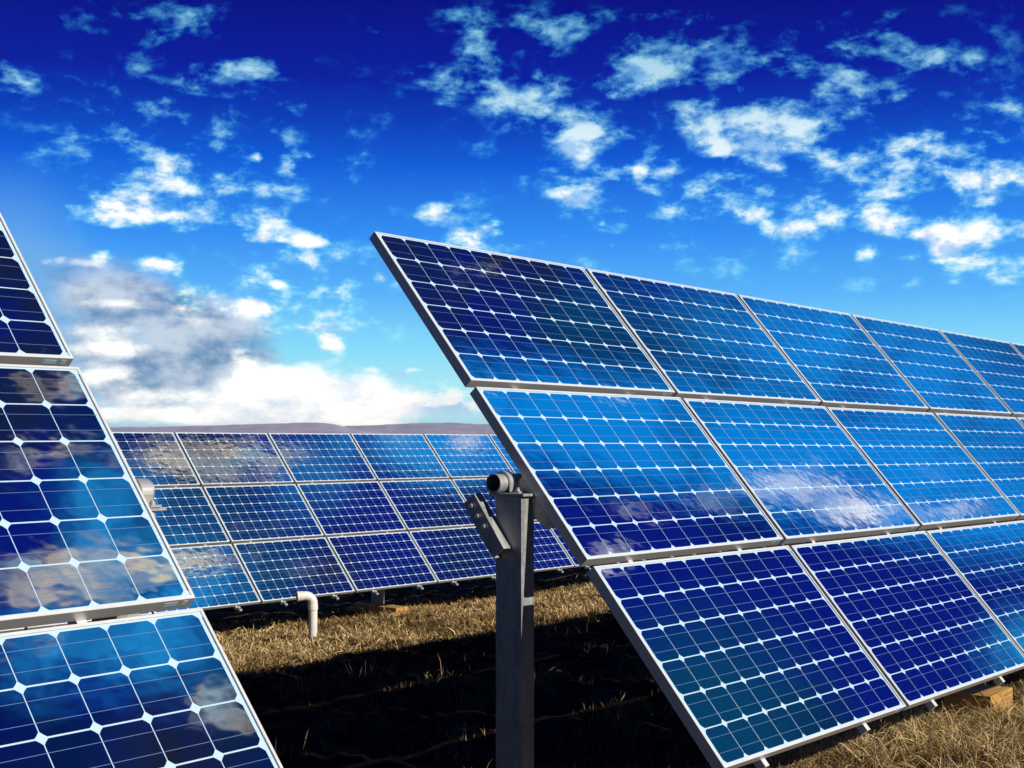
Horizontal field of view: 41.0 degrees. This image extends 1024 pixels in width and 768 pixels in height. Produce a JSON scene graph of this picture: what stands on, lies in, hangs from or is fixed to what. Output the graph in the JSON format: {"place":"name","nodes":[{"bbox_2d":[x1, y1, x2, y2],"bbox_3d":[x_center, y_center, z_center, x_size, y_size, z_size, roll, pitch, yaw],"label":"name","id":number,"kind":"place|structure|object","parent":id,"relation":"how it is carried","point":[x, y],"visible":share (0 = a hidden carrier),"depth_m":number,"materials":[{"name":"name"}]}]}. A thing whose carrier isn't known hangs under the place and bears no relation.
{"place":"outdoors","nodes":[
{"label":"outdoors","id":0,"kind":"place"},
{"bbox_2d":[109,423,423,434],"bbox_3d":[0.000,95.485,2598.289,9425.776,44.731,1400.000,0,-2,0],"label":"hills","id":1,"kind":"structure","parent":0,"point":[292,428],"depth_m":2418.49,"materials":[{"name":"grey"}]},
{"bbox_2d":[344,422,495,434],"bbox_3d":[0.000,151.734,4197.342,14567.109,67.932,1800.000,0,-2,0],"label":"hills","id":2,"kind":"structure","parent":0,"point":[445,428],"depth_m":3929.68,"materials":[{"name":"grey"}]},
{"bbox_2d":[0,0,1023,426],"label":"sky","id":3,"kind":"structure","parent":0,"point":[194,194],"materials":[{"name":"blue"}]},
{"bbox_2d":[23,478,1023,767],"bbox_3d":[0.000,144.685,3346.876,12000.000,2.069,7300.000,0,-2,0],"label":"ground","id":4,"kind":"structure","parent":0,"point":[393,734],"depth_m":10.46,"materials":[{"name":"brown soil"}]},
{"bbox_2d":[92,478,166,621],"bbox_3d":[-1.253,1.264,4.411,0.196,1.915,0.182,-2,-3,40],"label":"support post","id":5,"kind":"object","parent":4,"relation":"on","point":[145,485],"visible":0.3,"depth_m":4.44,"materials":[{"name":"metal"}]},
{"bbox_2d":[0,213,282,767],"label":"solar array","id":6,"kind":"object","parent":5,"relation":"on","point":[83,540],"visible":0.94,"depth_m":3.90,"materials":[{"name":"glass"},{"name":"silicon"},{"name":"aluminium"}]},
{"bbox_2d":[253,610,264,626],"bbox_3d":[-3.522,3.311,19.088,0.169,0.352,0.276,-1,-3,31],"label":"dry weed","id":7,"kind":"object","parent":4,"relation":"on","point":[258,618],"visible":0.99,"depth_m":19.09,"materials":[{"name":"brown plant"}]},
{"bbox_2d":[296,591,317,639],"bbox_3d":[-2.458,2.826,16.437,0.258,0.685,0.119,1,-3,-21],"label":"vent pipe","id":8,"kind":"object","parent":4,"relation":"on","point":[310,598],"visible":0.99,"depth_m":16.41,"materials":[{"name":"white plastic"}]},
{"bbox_2d":[362,604,376,641],"bbox_3d":[-1.629,2.721,15.525,0.227,0.471,0.116,-1,-3,30],"label":"dry weed","id":9,"kind":"object","parent":4,"relation":"on","point":[370,621],"visible":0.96,"depth_m":15.52,"materials":[{"name":"brown plant"}]},
{"bbox_2d":[347,606,406,614],"bbox_3d":[-2.021,3.392,20.481,1.000,0.060,0.290,-2,-3,40],"label":"wooden plank","id":10,"kind":"object","parent":4,"relation":"on","point":[351,609],"visible":0.48,"depth_m":20.43,"materials":[{"name":"brown wood"}]},
{"bbox_2d":[371,533,383,603],"bbox_3d":[-2.046,2.810,20.897,0.210,1.894,0.152,-2,-3,40],"label":"support post","id":11,"kind":"object","parent":4,"relation":"on","point":[379,598],"visible":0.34,"depth_m":20.82,"materials":[{"name":"metal"}]},
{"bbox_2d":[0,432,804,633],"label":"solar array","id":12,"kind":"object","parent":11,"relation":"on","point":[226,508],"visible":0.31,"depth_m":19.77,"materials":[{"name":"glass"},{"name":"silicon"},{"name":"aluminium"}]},
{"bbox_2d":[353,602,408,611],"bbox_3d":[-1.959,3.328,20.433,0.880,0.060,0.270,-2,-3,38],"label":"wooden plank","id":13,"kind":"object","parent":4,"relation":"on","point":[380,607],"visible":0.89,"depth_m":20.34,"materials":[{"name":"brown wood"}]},
{"bbox_2d":[210,574,613,678],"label":"dry grass","id":14,"kind":"structure","parent":4,"relation":"on","point":[356,631],"depth_m":17.47,"materials":[{"name":"beige plant"}]},
{"bbox_2d":[464,471,534,767],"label":"support post","id":15,"kind":"object","parent":4,"relation":"on","point":[507,535],"visible":0.91,"depth_m":5.77,"materials":[{"name":"metal"}]},
{"bbox_2d":[369,231,1023,767],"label":"solar array","id":16,"kind":"object","parent":15,"relation":"on","point":[631,419],"visible":1,"depth_m":7.00,"materials":[{"name":"glass"},{"name":"silicon"},{"name":"aluminium"}]},
{"bbox_2d":[943,684,1012,716],"bbox_3d":[2.946,2.019,8.654,0.300,0.180,0.400,-2,-3,38],"label":"timber block","id":17,"kind":"object","parent":4,"relation":"on","point":[974,691],"depth_m":8.54,"materials":[{"name":"brown wood"}]},
{"bbox_2d":[690,669,1023,767],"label":"dry grass","id":18,"kind":"structure","parent":0,"point":[966,742],"depth_m":7.45,"materials":[{"name":"beige plant"}]}
]}

